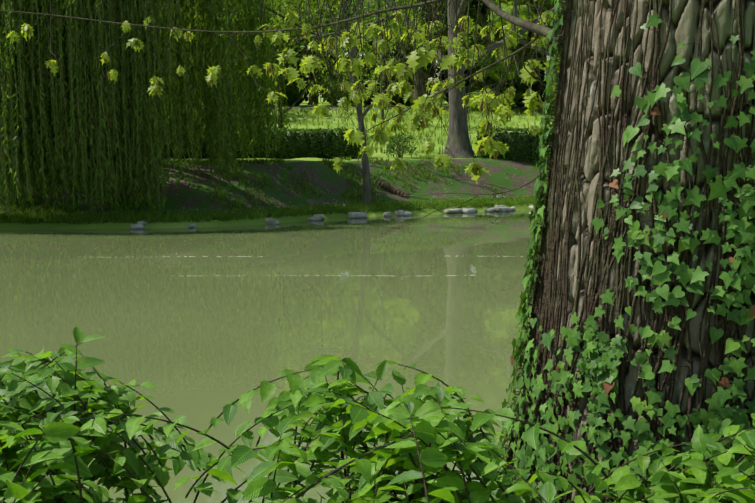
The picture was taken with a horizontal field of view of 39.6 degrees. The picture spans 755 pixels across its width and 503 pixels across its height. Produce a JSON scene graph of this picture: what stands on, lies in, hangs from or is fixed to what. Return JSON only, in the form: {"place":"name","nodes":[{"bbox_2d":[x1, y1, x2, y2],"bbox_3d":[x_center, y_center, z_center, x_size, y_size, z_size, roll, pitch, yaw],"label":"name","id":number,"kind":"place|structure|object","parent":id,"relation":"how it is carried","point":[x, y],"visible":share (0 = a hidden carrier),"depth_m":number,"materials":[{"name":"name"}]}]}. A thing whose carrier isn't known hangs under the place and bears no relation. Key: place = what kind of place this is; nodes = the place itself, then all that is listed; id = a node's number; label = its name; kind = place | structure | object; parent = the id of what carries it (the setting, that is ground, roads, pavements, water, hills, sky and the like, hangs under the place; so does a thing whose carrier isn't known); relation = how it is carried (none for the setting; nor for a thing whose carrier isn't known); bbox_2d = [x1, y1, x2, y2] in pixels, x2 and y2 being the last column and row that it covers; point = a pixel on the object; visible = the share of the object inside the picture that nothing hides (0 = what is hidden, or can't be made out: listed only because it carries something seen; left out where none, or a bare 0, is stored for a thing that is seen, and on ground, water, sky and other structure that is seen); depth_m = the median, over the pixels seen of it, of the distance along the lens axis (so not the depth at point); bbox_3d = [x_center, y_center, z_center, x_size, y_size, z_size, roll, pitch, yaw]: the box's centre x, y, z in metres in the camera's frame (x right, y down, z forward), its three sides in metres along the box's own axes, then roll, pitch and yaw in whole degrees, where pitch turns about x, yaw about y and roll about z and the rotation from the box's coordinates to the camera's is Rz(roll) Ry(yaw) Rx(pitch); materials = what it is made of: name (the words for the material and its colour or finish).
{"place":"outdoors","nodes":[
{"label":"outdoors","id":0,"kind":"place"},
{"bbox_2d":[0,210,543,502],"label":"pond water","id":1,"kind":"structure","parent":0,"point":[199,328],"depth_m":18.08,"materials":[{"name":"green liquid"}]},
{"bbox_2d":[0,97,554,229],"bbox_3d":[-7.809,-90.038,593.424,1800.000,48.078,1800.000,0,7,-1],"label":"ground","id":2,"kind":"structure","parent":0,"point":[510,174],"depth_m":38.43,"materials":[{"name":"green plant"}]},
{"bbox_2d":[28,127,360,158],"bbox_3d":[-12.632,-4.513,44.032,24.010,1.524,1.336,0,7,-1],"label":"hedge","id":3,"kind":"object","parent":2,"relation":"on","point":[313,143],"visible":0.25,"depth_m":43.76,"materials":[{"name":"green plant"}]},
{"bbox_2d":[0,0,409,219],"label":"willow wood","id":4,"kind":"object","parent":2,"relation":"on","point":[63,120],"visible":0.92,"depth_m":32.07,"materials":[{"name":"green plant"}]},
{"bbox_2d":[201,40,282,105],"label":"tree","id":5,"kind":"object","parent":2,"relation":"on","point":[264,79],"depth_m":69.07,"materials":[{"name":"green plant"}]},
{"bbox_2d":[192,9,336,80],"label":"tree","id":6,"kind":"object","parent":2,"relation":"on","point":[295,50],"depth_m":90.17,"materials":[{"name":"green plant"}]},
{"bbox_2d":[0,195,544,224],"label":"shore grass","id":7,"kind":"structure","parent":2,"relation":"on","point":[147,217],"depth_m":33.86,"materials":[{"name":"green plant"}]},
{"bbox_2d":[201,0,359,83],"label":"tree","id":8,"kind":"object","parent":2,"relation":"on","point":[293,36],"depth_m":86.12,"materials":[{"name":"green plant"}]},
{"bbox_2d":[273,56,319,106],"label":"path shrub","id":9,"kind":"object","parent":2,"relation":"on","point":[292,94],"depth_m":84.14,"materials":[{"name":"green plant"}]},
{"bbox_2d":[258,0,397,128],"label":"tree","id":10,"kind":"object","parent":2,"relation":"on","point":[285,11],"visible":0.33,"depth_m":54.03,"materials":[{"name":"green plant"}]},
{"bbox_2d":[130,205,538,228],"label":"shore rocks","id":11,"kind":"object","parent":2,"relation":"on","point":[320,217],"visible":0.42,"depth_m":36.48,"materials":[{"name":"stone"}]},
{"bbox_2d":[308,58,364,106],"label":"path shrub","id":12,"kind":"object","parent":2,"relation":"on","point":[332,98],"depth_m":84.00,"materials":[{"name":"green plant"}]},
{"bbox_2d":[268,0,482,106],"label":"tree","id":13,"kind":"object","parent":2,"relation":"on","point":[429,65],"visible":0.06,"depth_m":85.30,"materials":[{"name":"green plant"}]},
{"bbox_2d":[343,42,408,106],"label":"path shrub","id":14,"kind":"object","parent":2,"relation":"on","point":[370,100],"depth_m":83.01,"materials":[{"name":"green plant"}]},
{"bbox_2d":[0,327,754,502],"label":"shrubs","id":15,"kind":"object","parent":2,"relation":"on","point":[425,432],"visible":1,"depth_m":2.65,"materials":[{"name":"green plant"}]},
{"bbox_2d":[308,14,447,104],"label":"tree","id":16,"kind":"object","parent":2,"relation":"on","point":[311,101],"depth_m":102.36,"materials":[{"name":"green plant"}]},
{"bbox_2d":[258,0,498,204],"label":"tree","id":17,"kind":"object","parent":2,"relation":"on","point":[365,164],"visible":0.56,"depth_m":36.80,"materials":[{"name":"green plant"}]},
{"bbox_2d":[289,0,482,106],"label":"tree","id":18,"kind":"object","parent":2,"relation":"on","point":[396,53],"depth_m":86.44,"materials":[{"name":"green plant"}]},
{"bbox_2d":[375,178,410,197],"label":"bank steps","id":19,"kind":"structure","parent":2,"relation":"on","point":[395,191],"depth_m":39.18,"materials":[{"name":"stone"}]},
{"bbox_2d":[351,0,438,119],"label":"tree","id":20,"kind":"object","parent":2,"relation":"on","point":[381,83],"visible":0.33,"depth_m":61.23,"materials":[{"name":"green plant"}]},
{"bbox_2d":[383,129,418,157],"bbox_3d":[0.981,-4.572,44.336,1.560,1.349,1.542,0,7,-1],"label":"shrub","id":21,"kind":"object","parent":2,"relation":"on","point":[390,147],"visible":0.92,"depth_m":44.23,"materials":[{"name":"green plant"}]},
{"bbox_2d":[371,33,444,59],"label":"tree","id":22,"kind":"object","parent":2,"relation":"on","point":[412,47],"depth_m":98.15,"materials":[{"name":"green plant"}]},
{"bbox_2d":[258,0,565,157],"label":"tree","id":23,"kind":"object","parent":2,"relation":"on","point":[458,144],"visible":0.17,"depth_m":44.23,"materials":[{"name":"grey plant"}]},
{"bbox_2d":[294,0,543,111],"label":"tree","id":24,"kind":"object","parent":2,"relation":"on","point":[494,74],"visible":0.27,"depth_m":77.68,"materials":[{"name":"green plant"}]},
{"bbox_2d":[393,70,444,106],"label":"path shrub","id":25,"kind":"object","parent":2,"relation":"on","point":[407,103],"depth_m":85.84,"materials":[{"name":"green plant"}]},
{"bbox_2d":[302,0,560,69],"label":"tree","id":26,"kind":"object","parent":2,"relation":"on","point":[528,50],"visible":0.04,"depth_m":83.47,"materials":[{"name":"green plant"}]},
{"bbox_2d":[435,48,447,71],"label":"tree","id":27,"kind":"object","parent":2,"relation":"on","point":[446,52],"depth_m":119.84,"materials":[{"name":"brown plant"}]},
{"bbox_2d":[432,66,475,102],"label":"path shrub","id":28,"kind":"object","parent":2,"relation":"on","point":[447,94],"depth_m":83.62,"materials":[{"name":"green plant"}]},
{"bbox_2d":[467,64,528,92],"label":"path shrub","id":29,"kind":"object","parent":2,"relation":"on","point":[473,72],"depth_m":81.91,"materials":[{"name":"green plant"}]},
{"bbox_2d":[474,126,552,165],"bbox_3d":[14.892,-3.851,44.483,21.487,2.972,1.346,0,7,-1],"label":"hedge","id":30,"kind":"object","parent":2,"relation":"on","point":[522,144],"visible":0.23,"depth_m":43.87,"materials":[{"name":"green plant"}]},
{"bbox_2d":[480,0,565,105],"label":"tree","id":31,"kind":"object","parent":2,"relation":"on","point":[507,6],"visible":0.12,"depth_m":70.94,"materials":[{"name":"green plant"}]},
{"bbox_2d":[516,65,548,106],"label":"path shrub","id":32,"kind":"object","parent":2,"relation":"on","point":[534,88],"depth_m":83.28,"materials":[{"name":"green plant"}]},
{"bbox_2d":[536,61,544,82],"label":"tree","id":33,"kind":"object","parent":2,"relation":"on","point":[541,70],"depth_m":95.58,"materials":[{"name":"green plant"}]},
{"bbox_3d":[1.961,-9.658,1.583,27.486,17.976,26.477,0,7,-1],"label":"oak tree","id":34,"kind":"object","parent":2,"relation":"on","visible":0},
{"bbox_2d":[0,0,563,218],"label":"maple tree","id":35,"kind":"object","parent":34,"relation":"attached to","point":[486,101],"visible":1,"depth_m":6.08,"materials":[{"name":"green plant"}]},
{"bbox_2d":[496,0,754,502],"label":"ivy leaves","id":36,"kind":"object","parent":34,"relation":"attached to","point":[535,342],"visible":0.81,"depth_m":3.02,"materials":[{"name":"green plant"}]},
{"bbox_2d":[162,105,554,155],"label":"meadow grass","id":37,"kind":"structure","parent":0,"point":[389,115],"depth_m":63.35,"materials":[{"name":"green plant"}]},
{"bbox_2d":[202,107,548,108],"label":"gravel path","id":38,"kind":"structure","parent":0,"point":[389,108],"depth_m":80.77,"materials":[{"name":"grey gravel"}]},
{"bbox_2d":[307,52,549,96],"label":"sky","id":39,"kind":"structure","parent":0,"point":[347,52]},
{"bbox_2d":[513,0,754,502],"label":"oak tree","id":40,"kind":"object","parent":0,"point":[685,23],"visible":0.25,"depth_m":3.03,"materials":[{"name":"brown plant"}]}
]}

